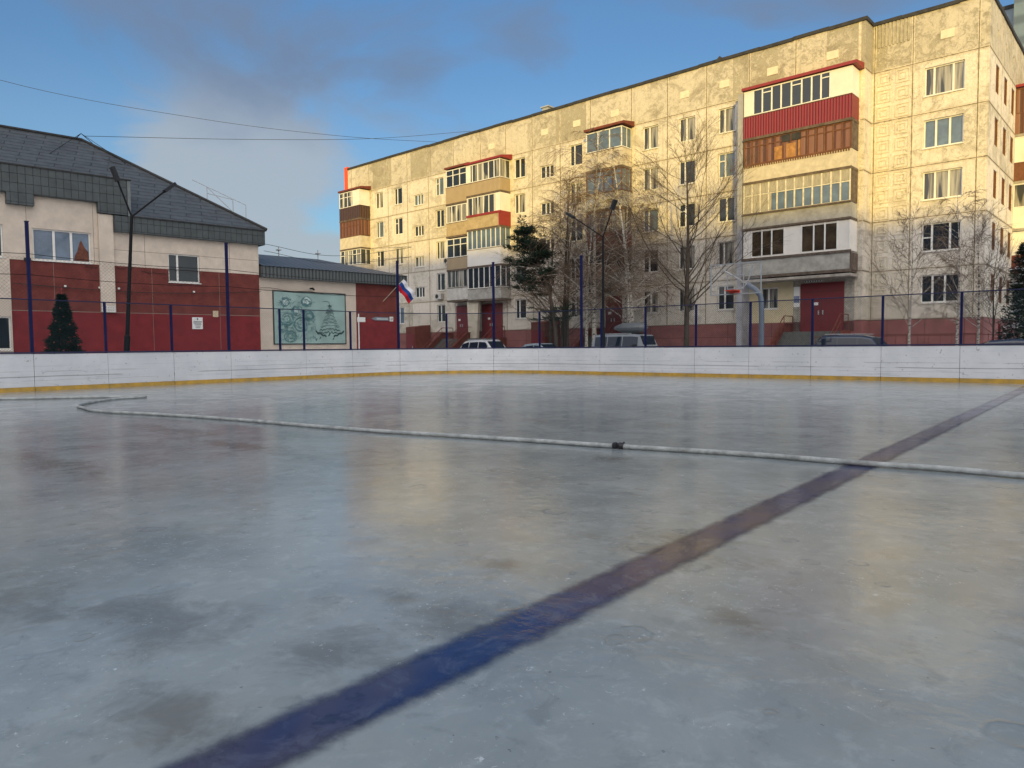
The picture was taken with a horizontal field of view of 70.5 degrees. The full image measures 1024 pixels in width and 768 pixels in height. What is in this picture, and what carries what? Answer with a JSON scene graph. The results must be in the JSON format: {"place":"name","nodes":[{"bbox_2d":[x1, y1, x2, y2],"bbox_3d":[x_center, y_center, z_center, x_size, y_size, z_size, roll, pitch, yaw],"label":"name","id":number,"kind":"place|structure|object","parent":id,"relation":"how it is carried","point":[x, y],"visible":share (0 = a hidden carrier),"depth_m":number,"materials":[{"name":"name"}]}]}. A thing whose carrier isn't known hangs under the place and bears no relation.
{"place":"outdoors","nodes":[
{"label":"outdoors","id":0,"kind":"place"},
{"bbox_2d":[19,370,976,387],"bbox_3d":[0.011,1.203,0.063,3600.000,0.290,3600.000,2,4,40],"label":"ground","id":1,"kind":"structure","parent":0,"point":[543,370],"depth_m":28.23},
{"bbox_2d":[41,287,85,353],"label":"christmas tree","id":2,"kind":"object","parent":1,"relation":"on","point":[57,332],"visible":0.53,"depth_m":28.02,"materials":[{"name":"green plant"}]},
{"bbox_2d":[0,124,266,353],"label":"community building","id":3,"kind":"structure","parent":1,"relation":"on","point":[62,195],"depth_m":36.30,"materials":[{"name":"brick"}]},
{"bbox_2d":[0,225,4,257],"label":"window","id":4,"kind":"structure","parent":3,"relation":"in","point":[1,238],"depth_m":32.47,"materials":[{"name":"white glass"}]},
{"bbox_2d":[0,316,12,350],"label":"window","id":5,"kind":"structure","parent":3,"relation":"in","point":[3,346],"depth_m":32.66,"materials":[{"name":"black glass"}]},
{"bbox_2d":[32,228,92,263],"bbox_3d":[-21.152,-6.462,34.044,2.460,1.500,0.220,-3,4,-43],"label":"window","id":6,"kind":"structure","parent":3,"relation":"in","point":[57,243],"depth_m":34.10,"materials":[{"name":"blue glass"}]},
{"bbox_2d":[168,253,200,283],"bbox_3d":[-17.151,-6.010,37.864,1.660,1.510,0.220,-3,4,-43],"label":"window","id":7,"kind":"structure","parent":3,"relation":"in","point":[189,262],"depth_m":37.94,"materials":[{"name":"grey glass"}]},
{"bbox_2d":[192,317,202,328],"bbox_3d":[-16.668,-3.221,38.363,0.540,0.620,0.032,-3,4,-43],"label":"notice sign","id":8,"kind":"object","parent":3,"relation":"attached to","point":[198,320],"visible":0.84,"depth_m":38.36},
{"bbox_2d":[266,251,407,263],"bbox_3d":[-10.614,-9.708,56.361,6.867,3.504,29.306,0,3,1],"label":"overhead cable","id":9,"kind":"object","parent":3,"relation":"attached to","point":[336,263],"visible":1,"depth_m":45.67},
{"bbox_2d":[266,244,410,255],"bbox_3d":[-10.621,-10.473,56.321,6.867,4.173,29.306,0,3,1],"label":"overhead cable","id":10,"kind":"object","parent":3,"relation":"attached to","point":[341,255],"visible":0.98,"depth_m":44.68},
{"bbox_2d":[110,166,176,350],"bbox_3d":[-14.503,-4.360,28.806,2.395,8.105,0.300,-3,4,-43],"label":"street lamp","id":11,"kind":"object","parent":1,"relation":"on","point":[113,170],"visible":0.81,"depth_m":28.30,"materials":[{"name":"black metal"}]},
{"bbox_2d":[258,246,406,350],"bbox_3d":[-13.332,-4.870,47.026,9.940,7.675,8.800,-3,4,-43],"label":"annex","id":12,"kind":"object","parent":1,"relation":"on","point":[288,267],"visible":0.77,"depth_m":43.70,"materials":[{"name":"beige paint"}]},
{"bbox_2d":[373,317,388,320],"bbox_3d":[-8.436,-4.167,46.293,1.300,0.220,0.042,-3,4,-43],"label":"street name plate","id":13,"kind":"object","parent":12,"relation":"attached to","point":[380,319],"visible":0.85,"depth_m":46.34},
{"bbox_2d":[384,279,414,303],"bbox_3d":[-7.245,-6.003,46.868,2.282,1.576,0.335,-2,4,-33],"label":"flag","id":14,"kind":"object","parent":12,"relation":"attached to","point":[406,291],"visible":0.93,"depth_m":47.09,"materials":[{"name":"multicoloured fabric"}]},
{"bbox_2d":[357,314,364,348],"bbox_3d":[-9.165,-2.706,44.023,0.560,3.110,0.095,-3,4,-43],"label":"sign post","id":15,"kind":"object","parent":1,"relation":"on","point":[359,319],"visible":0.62,"depth_m":43.91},
{"bbox_2d":[406,325,429,349],"bbox_3d":[-8.506,-3.800,65.423,1.250,3.060,1.900,2,4,42],"label":"basement entrance","id":16,"kind":"object","parent":1,"relation":"on","point":[419,334],"visible":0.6,"depth_m":64.86,"materials":[{"name":"brown metal"}]},
{"bbox_2d":[406,334,413,349],"bbox_3d":[-9.112,-3.385,64.765,1.010,2.210,0.097,2,4,42],"label":"door","id":17,"kind":"structure","parent":16,"relation":"in","point":[409,338],"depth_m":64.74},
{"bbox_2d":[531,320,559,346],"bbox_3d":[2.531,-3.373,55.349,1.350,3.060,1.900,2,4,42],"label":"basement entrance","id":18,"kind":"object","parent":1,"relation":"on","point":[542,333],"visible":0.26,"depth_m":54.74,"materials":[{"name":"brown metal"}]},
{"bbox_2d":[532,330,543,342],"bbox_3d":[1.947,-2.960,54.726,1.110,2.210,0.037,2,4,42],"label":"door","id":19,"kind":"structure","parent":18,"relation":"in","point":[533,331],"depth_m":54.73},
{"bbox_2d":[483,206,624,343],"bbox_3d":[3.067,-7.309,50.669,10.735,11.401,9.536,-1,3,-2],"label":"birch tree","id":20,"kind":"object","parent":1,"relation":"on","point":[550,324],"visible":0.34,"depth_m":50.46,"materials":[{"name":"brown plant"}]},
{"bbox_2d":[485,158,659,346],"bbox_3d":[3.618,-8.272,47.560,11.898,13.639,11.113,2,4,42],"label":"birch tree","id":21,"kind":"object","parent":1,"relation":"on","point":[566,299],"visible":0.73,"depth_m":47.50,"materials":[{"name":"brown plant"}]},
{"bbox_2d":[481,123,685,346],"bbox_3d":[5.158,-9.117,48.070,12.320,15.246,12.348,1,3,28],"label":"birch tree","id":22,"kind":"object","parent":1,"relation":"on","point":[589,254],"visible":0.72,"depth_m":46.94,"materials":[{"name":"brown plant"}]},
{"bbox_2d":[529,168,691,324],"bbox_3d":[7.614,-7.876,47.957,9.424,12.733,11.682,2,4,42],"label":"birch tree","id":23,"kind":"object","parent":1,"relation":"on","point":[626,313],"visible":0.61,"depth_m":46.74,"materials":[{"name":"brown plant"}]},
{"bbox_2d":[544,139,704,322],"bbox_3d":[7.139,-8.693,45.550,11.255,14.627,9.702,0,3,3],"label":"birch tree","id":24,"kind":"object","parent":1,"relation":"on","point":[629,295],"visible":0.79,"depth_m":45.84,"materials":[{"name":"brown plant"}]},
{"bbox_2d":[338,0,1023,349],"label":"apartment building","id":25,"kind":"structure","parent":1,"relation":"on","point":[865,128],"depth_m":43.48,"materials":[{"name":"concrete"}]},
{"bbox_2d":[1,80,429,141],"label":"overhead cable","id":26,"kind":"object","parent":25,"relation":"attached to","point":[205,119],"visible":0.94,"depth_m":52.26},
{"bbox_2d":[93,131,468,139],"bbox_3d":[-13.720,-17.620,50.842,0.028,6.178,29.232,2,4,45],"label":"overhead cable","id":27,"kind":"object","parent":25,"relation":"attached to","point":[272,139],"visible":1,"depth_m":48.88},
{"bbox_2d":[375,221,383,238],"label":"window","id":28,"kind":"structure","parent":25,"relation":"in","point":[379,224],"depth_m":70.27,"materials":[{"name":"white glass"}]},
{"bbox_2d":[376,192,382,208],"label":"window","id":29,"kind":"structure","parent":25,"relation":"in","point":[379,196],"depth_m":70.10,"materials":[{"name":"white glass"}]},
{"bbox_2d":[377,250,383,266],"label":"window","id":30,"kind":"structure","parent":25,"relation":"in","point":[380,256],"depth_m":70.40,"materials":[{"name":"white glass"}]},
{"bbox_2d":[393,187,401,205],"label":"window","id":31,"kind":"structure","parent":25,"relation":"in","point":[398,191],"depth_m":68.19,"materials":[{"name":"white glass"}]},
{"bbox_2d":[395,218,402,234],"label":"window","id":32,"kind":"structure","parent":25,"relation":"in","point":[398,222],"depth_m":68.33,"materials":[{"name":"white glass"}]},
{"bbox_2d":[396,248,402,264],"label":"window","id":33,"kind":"structure","parent":25,"relation":"in","point":[399,253],"depth_m":68.40,"materials":[{"name":"clear glass"}]},
{"bbox_2d":[399,307,403,323],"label":"window","id":34,"kind":"structure","parent":25,"relation":"in","point":[401,310],"depth_m":68.67,"materials":[{"name":"white glass"}]},
{"bbox_2d":[413,194,422,206],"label":"window","id":35,"kind":"structure","parent":25,"relation":"in","point":[418,199],"depth_m":66.25,"materials":[{"name":"white glass"}]},
{"bbox_2d":[414,256,423,267],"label":"window","id":36,"kind":"structure","parent":25,"relation":"in","point":[419,261],"depth_m":66.55,"materials":[{"name":"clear glass"}]},
{"bbox_2d":[415,225,423,236],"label":"window","id":37,"kind":"structure","parent":25,"relation":"in","point":[419,230],"depth_m":66.40,"materials":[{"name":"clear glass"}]},
{"bbox_2d":[416,287,424,297],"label":"window","id":38,"kind":"structure","parent":25,"relation":"in","point":[420,292],"depth_m":66.70,"materials":[{"name":"clear glass"}]},
{"bbox_2d":[436,209,443,227],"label":"window","id":39,"kind":"structure","parent":25,"relation":"in","point":[439,213],"depth_m":64.36,"materials":[{"name":"clear glass"}]},
{"bbox_2d":[436,177,443,195],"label":"window","id":40,"kind":"structure","parent":25,"relation":"in","point":[439,181],"depth_m":64.25,"materials":[{"name":"white glass"}]},
{"bbox_2d":[437,241,443,258],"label":"window","id":41,"kind":"structure","parent":25,"relation":"in","point":[440,245],"depth_m":64.57,"materials":[{"name":"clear glass"}]},
{"bbox_2d":[437,273,444,290],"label":"window","id":42,"kind":"structure","parent":25,"relation":"in","point":[441,276],"depth_m":64.68,"materials":[{"name":"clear glass"}]},
{"bbox_2d":[438,305,444,321],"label":"window","id":43,"kind":"structure","parent":25,"relation":"in","point":[441,308],"depth_m":64.83,"materials":[{"name":"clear glass"}]},
{"bbox_2d":[456,305,467,338],"bbox_3d":[-4.330,-5.363,62.802,1.450,2.840,0.119,2,4,42],"label":"entrance door","id":44,"kind":"structure","parent":25,"relation":"in","point":[459,309],"depth_m":62.87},
{"bbox_2d":[482,303,502,337],"bbox_3d":[-1.672,-5.260,60.386,2.350,2.840,0.119,2,4,42],"label":"entrance door","id":45,"kind":"structure","parent":25,"relation":"in","point":[486,308],"depth_m":60.43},
{"bbox_2d":[515,193,524,213],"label":"window","id":46,"kind":"structure","parent":25,"relation":"in","point":[519,198],"depth_m":58.00,"materials":[{"name":"clear glass"}]},
{"bbox_2d":[515,157,524,178],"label":"window","id":47,"kind":"structure","parent":25,"relation":"in","point":[519,163],"depth_m":57.80,"materials":[{"name":"clear glass"}]},
{"bbox_2d":[516,299,526,318],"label":"window","id":48,"kind":"structure","parent":25,"relation":"in","point":[518,304],"depth_m":58.44,"materials":[{"name":"clear glass"}]},
{"bbox_2d":[540,201,553,215],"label":"window","id":49,"kind":"structure","parent":25,"relation":"in","point":[544,206],"depth_m":56.17,"materials":[{"name":"clear glass"}]},
{"bbox_2d":[541,164,553,178],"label":"window","id":50,"kind":"structure","parent":25,"relation":"in","point":[548,167],"depth_m":55.99,"materials":[{"name":"clear glass"}]},
{"bbox_2d":[571,296,579,314],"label":"window","id":51,"kind":"structure","parent":25,"relation":"in","point":[576,296],"depth_m":54.66,"materials":[{"name":"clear glass"}]},
{"bbox_2d":[570,143,581,166],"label":"window","id":52,"kind":"structure","parent":25,"relation":"in","point":[577,146],"depth_m":54.07,"materials":[{"name":"clear glass"}]},
{"bbox_2d":[570,182,582,204],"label":"window","id":53,"kind":"structure","parent":25,"relation":"in","point":[577,183],"depth_m":54.17,"materials":[{"name":"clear glass"}]},
{"bbox_2d":[571,221,582,241],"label":"window","id":54,"kind":"structure","parent":25,"relation":"in","point":[579,230],"depth_m":54.33,"materials":[{"name":"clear glass"}]},
{"bbox_2d":[605,296,621,333],"bbox_3d":[7.318,-4.912,52.173,1.400,2.840,0.119,2,4,42],"label":"entrance door","id":55,"kind":"structure","parent":25,"relation":"in","point":[615,315],"depth_m":52.20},
{"bbox_2d":[642,291,657,313],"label":"window","id":56,"kind":"structure","parent":25,"relation":"in","point":[653,299],"depth_m":50.22,"materials":[{"name":"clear glass"}]},
{"bbox_2d":[643,208,657,232],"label":"window","id":57,"kind":"structure","parent":25,"relation":"in","point":[654,211],"depth_m":49.90,"materials":[{"name":"white glass"}]},
{"bbox_2d":[642,125,658,150],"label":"window","id":58,"kind":"structure","parent":25,"relation":"in","point":[650,133],"depth_m":49.70,"materials":[{"name":"clear glass"}]},
{"bbox_2d":[644,249,657,271],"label":"window","id":59,"kind":"structure","parent":25,"relation":"in","point":[655,265],"depth_m":50.16,"materials":[{"name":"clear glass"}]},
{"bbox_2d":[644,167,657,190],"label":"window","id":60,"kind":"structure","parent":25,"relation":"in","point":[652,170],"depth_m":49.84,"materials":[{"name":"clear glass"}]},
{"bbox_2d":[677,245,694,270],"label":"window","id":61,"kind":"structure","parent":25,"relation":"in","point":[692,247],"depth_m":48.20,"materials":[{"name":"clear glass"}]},
{"bbox_2d":[679,288,694,311],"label":"window","id":62,"kind":"structure","parent":25,"relation":"in","point":[681,302],"depth_m":48.46,"materials":[{"name":"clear glass"}]},
{"bbox_2d":[679,202,694,227],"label":"window","id":63,"kind":"structure","parent":25,"relation":"in","point":[681,206],"depth_m":48.18,"materials":[{"name":"clear glass"}]},
{"bbox_2d":[678,159,695,185],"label":"window","id":64,"kind":"structure","parent":25,"relation":"in","point":[682,165],"depth_m":48.03,"materials":[{"name":"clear glass"}]},
{"bbox_2d":[680,116,694,141],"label":"window","id":65,"kind":"structure","parent":25,"relation":"in","point":[686,122],"depth_m":47.81,"materials":[{"name":"clear glass"}]},
{"bbox_2d":[716,285,734,310],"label":"window","id":66,"kind":"structure","parent":25,"relation":"in","point":[721,298],"depth_m":46.55,"materials":[{"name":"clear glass"}]},
{"bbox_2d":[718,241,734,265],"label":"window","id":67,"kind":"structure","parent":25,"relation":"in","point":[727,253],"depth_m":46.39,"materials":[{"name":"clear glass"}]},
{"bbox_2d":[718,196,734,222],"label":"window","id":68,"kind":"structure","parent":25,"relation":"in","point":[731,206],"depth_m":46.19,"materials":[{"name":"clear glass"}]},
{"bbox_2d":[717,106,735,134],"bbox_3d":[13.629,-16.702,45.872,1.230,1.590,0.220,2,4,42],"label":"window","id":69,"kind":"structure","parent":25,"relation":"in","point":[728,121],"depth_m":45.96,"materials":[{"name":"clear glass"}]},
{"bbox_2d":[719,151,734,177],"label":"window","id":70,"kind":"structure","parent":25,"relation":"in","point":[722,157],"depth_m":46.12,"materials":[{"name":"white glass"}]},
{"bbox_2d":[762,287,777,309],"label":"window","id":71,"kind":"structure","parent":25,"relation":"in","point":[769,294],"depth_m":44.57,"materials":[{"name":"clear glass"}]},
{"bbox_2d":[800,281,843,331],"bbox_3d":[18.106,-4.495,42.332,2.470,2.840,0.119,2,4,42],"label":"entrance door","id":72,"kind":"structure","parent":25,"relation":"in","point":[827,289],"depth_m":42.29,"materials":[{"name":"metal"}]},
{"bbox_2d":[919,273,957,303],"bbox_3d":[23.320,-5.198,39.459,1.960,1.570,0.220,2,4,42],"label":"window","id":73,"kind":"structure","parent":25,"relation":"in","point":[926,286],"depth_m":39.58,"materials":[{"name":"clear glass"}]},
{"bbox_2d":[921,220,960,252],"bbox_3d":[23.295,-7.994,39.314,1.960,1.570,0.220,2,4,42],"label":"window","id":74,"kind":"structure","parent":25,"relation":"in","point":[955,226],"depth_m":39.41,"materials":[{"name":"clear glass"}]},
{"bbox_2d":[921,167,962,201],"bbox_3d":[23.271,-10.790,39.169,1.960,1.570,0.220,2,4,42],"label":"window","id":75,"kind":"structure","parent":25,"relation":"in","point":[946,183],"depth_m":39.24,"materials":[{"name":"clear glass"}]},
{"bbox_2d":[922,114,963,149],"bbox_3d":[23.246,-13.586,39.023,1.960,1.570,0.220,2,4,42],"label":"window","id":76,"kind":"structure","parent":25,"relation":"in","point":[945,131],"depth_m":39.09,"materials":[{"name":"blue glass"}]},
{"bbox_2d":[923,60,964,97],"bbox_3d":[23.221,-16.382,38.878,1.960,1.570,0.220,2,4,42],"label":"window","id":77,"kind":"structure","parent":25,"relation":"in","point":[946,78],"depth_m":38.94,"materials":[{"name":"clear glass"}]},
{"bbox_2d":[992,223,994,249],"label":"window","id":78,"kind":"structure","parent":25,"relation":"in","point":[993,226],"depth_m":39.94,"materials":[{"name":"brown glass"}]},
{"bbox_2d":[993,171,995,198],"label":"window","id":79,"kind":"structure","parent":25,"relation":"in","point":[994,175],"depth_m":39.54,"materials":[{"name":"brown glass"}]},
{"bbox_2d":[994,118,997,146],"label":"window","id":80,"kind":"structure","parent":25,"relation":"in","point":[996,121],"depth_m":39.40,"materials":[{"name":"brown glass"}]},
{"bbox_2d":[996,65,998,93],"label":"window","id":81,"kind":"structure","parent":25,"relation":"in","point":[997,69],"depth_m":39.52,"materials":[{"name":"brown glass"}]},
{"bbox_2d":[1000,228,1002,254],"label":"window","id":82,"kind":"structure","parent":25,"relation":"in","point":[1001,235],"depth_m":41.81,"materials":[{"name":"brown glass"}]},
{"bbox_2d":[1001,178,1003,204],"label":"window","id":83,"kind":"structure","parent":25,"relation":"in","point":[1002,194],"depth_m":41.44,"materials":[{"name":"brown glass"}]},
{"bbox_2d":[1003,128,1005,155],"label":"window","id":84,"kind":"structure","parent":25,"relation":"in","point":[1004,131],"depth_m":41.56,"materials":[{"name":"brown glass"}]},
{"bbox_2d":[1004,78,1006,104],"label":"window","id":85,"kind":"structure","parent":25,"relation":"in","point":[1005,81],"depth_m":41.40,"materials":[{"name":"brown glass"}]},
{"bbox_2d":[1009,185,1011,210],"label":"window","id":86,"kind":"structure","parent":25,"relation":"in","point":[1010,187],"depth_m":43.27,"materials":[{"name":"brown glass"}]},
{"bbox_2d":[1010,137,1012,162],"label":"window","id":87,"kind":"structure","parent":25,"relation":"in","point":[1011,140],"depth_m":43.37,"materials":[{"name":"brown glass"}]},
{"bbox_2d":[1011,89,1013,114],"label":"window","id":88,"kind":"structure","parent":25,"relation":"in","point":[1012,98],"depth_m":43.17,"materials":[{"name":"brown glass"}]},
{"bbox_2d":[591,108,791,347],"bbox_3d":[9.783,-8.372,42.751,14.546,14.229,10.827,39,40,85],"label":"bare tree","id":89,"kind":"object","parent":1,"relation":"on","point":[687,282],"visible":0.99,"depth_m":41.05,"materials":[{"name":"brown plant"}]},
{"bbox_2d":[710,261,763,344],"bbox_3d":[9.460,-2.876,30.688,2.264,4.509,0.926,1,3,27],"label":"basketball hoop","id":90,"kind":"object","parent":1,"relation":"on","point":[755,289],"visible":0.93,"depth_m":30.50,"materials":[{"name":"white"}]},
{"bbox_2d":[855,200,962,343],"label":"birch tree","id":91,"kind":"object","parent":1,"relation":"on","point":[912,283],"visible":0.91,"depth_m":34.97,"materials":[{"name":"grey plant"}]},
{"bbox_2d":[815,333,1013,345],"bbox_3d":[19.933,-1.775,36.603,9.200,1.510,0.034,2,4,42],"label":"garden fence","id":92,"kind":"object","parent":1,"relation":"on","point":[917,335],"visible":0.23,"depth_m":35.79,"materials":[{"name":"grey metal"}]},
{"bbox_2d":[888,186,1017,345],"bbox_3d":[20.518,-5.027,33.651,5.698,8.303,6.462,2,4,42],"label":"birch tree","id":93,"kind":"object","parent":1,"relation":"on","point":[958,284],"visible":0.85,"depth_m":33.26,"materials":[{"name":"grey plant"}]},
{"bbox_2d":[914,199,1020,345],"bbox_3d":[21.027,-4.664,32.277,5.354,7.714,4.620,2,4,42],"label":"birch tree","id":94,"kind":"object","parent":1,"relation":"on","point":[978,271],"visible":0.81,"depth_m":32.90,"materials":[{"name":"grey plant"}]},
{"bbox_2d":[957,237,1013,339],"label":"bare sapling","id":95,"kind":"object","parent":1,"relation":"on","point":[993,292],"visible":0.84,"depth_m":32.00,"materials":[{"name":"brown plant"}]},
{"bbox_2d":[994,242,1023,339],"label":"evergreen tree","id":96,"kind":"object","parent":1,"relation":"on","point":[1019,282],"visible":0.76,"depth_m":30.75,"materials":[{"name":"green plant"}]},
{"bbox_2d":[1003,0,1023,334],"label":"tower block","id":97,"kind":"structure","parent":1,"relation":"on","point":[1015,12],"depth_m":101.59,"materials":[{"name":"paint"}]},
{"bbox_2d":[0,0,1013,262],"label":"sky","id":98,"kind":"structure","parent":0,"point":[381,70],"materials":[{"name":"blue"}]},
{"bbox_2d":[0,373,1023,767],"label":"ice","id":99,"kind":"structure","parent":0,"point":[176,589],"depth_m":4.19,"materials":[{"name":"ice"}]},
{"bbox_2d":[0,343,1023,392],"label":"rink board","id":100,"kind":"object","parent":99,"relation":"on","point":[30,371],"visible":0.95,"depth_m":27.31,"materials":[{"name":"white plastic"}]},
{"bbox_2d":[0,221,1023,351],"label":"fence","id":101,"kind":"object","parent":100,"relation":"on","point":[227,306],"visible":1,"depth_m":27.67,"materials":[{"name":"metal"}]},
{"bbox_2d":[0,395,1023,478],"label":"fire hose","id":102,"kind":"object","parent":99,"relation":"on","point":[964,470],"visible":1,"depth_m":9.27,"materials":[{"name":"fabric"}]},
{"bbox_2d":[164,386,1023,767],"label":"blue line","id":103,"kind":"object","parent":99,"relation":"on","point":[298,732],"visible":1,"depth_m":3.14,"materials":[{"name":"paint"}]},
{"label":"road","id":104,"kind":"structure","parent":0,"visible":0},
{"bbox_2d":[460,339,506,348],"bbox_3d":[-1.499,-2.241,48.725,4.510,1.556,2.120,2,4,42],"label":"parked car","id":105,"kind":"object","parent":104,"relation":"on","point":[477,343],"visible":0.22,"depth_m":48.47,"materials":[{"name":"white metal"}]},
{"bbox_2d":[522,343,555,346],"bbox_3d":[2.046,-1.953,45.498,4.310,1.254,2.020,2,4,42],"label":"parked car","id":106,"kind":"object","parent":104,"relation":"on","point":[542,345],"visible":0.06,"depth_m":45.27,"materials":[{"name":"silver metal"}]},
{"bbox_2d":[502,215,576,346],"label":"pine tree","id":107,"kind":"object","parent":104,"relation":"on","point":[525,233],"visible":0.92,"depth_m":47.02,"materials":[{"name":"green plant"}]},
{"bbox_2d":[566,199,617,346],"bbox_3d":[4.418,-5.554,40.398,3.376,8.937,0.300,2,4,42],"label":"street lamp","id":108,"kind":"object","parent":104,"relation":"on","point":[613,204],"visible":0.81,"depth_m":39.79,"materials":[{"name":"black metal"}]},
{"bbox_2d":[591,333,663,347],"bbox_3d":[6.727,-1.978,40.535,4.610,1.736,2.120,2,4,42],"label":"parked car","id":109,"kind":"object","parent":104,"relation":"on","point":[651,341],"visible":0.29,"depth_m":40.08,"materials":[{"name":"grey metal"}]},
{"bbox_2d":[614,322,647,333],"bbox_3d":[6.647,-3.119,40.540,2.100,0.660,1.200,2,4,42],"label":"roof box","id":110,"kind":"object","parent":109,"relation":"on","point":[633,328],"visible":0.74,"depth_m":40.17,"materials":[{"name":"grey plastic"}]},
{"bbox_2d":[813,334,886,346],"bbox_3d":[14.594,-1.513,32.687,4.410,1.486,2.070,2,4,42],"label":"parked car","id":111,"kind":"object","parent":104,"relation":"on","point":[855,339],"visible":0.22,"depth_m":31.71,"materials":[{"name":"grey metal"}]},
{"bbox_2d":[978,338,1023,345],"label":"parked car","id":112,"kind":"object","parent":104,"relation":"on","point":[1003,341],"visible":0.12,"depth_m":28.26,"materials":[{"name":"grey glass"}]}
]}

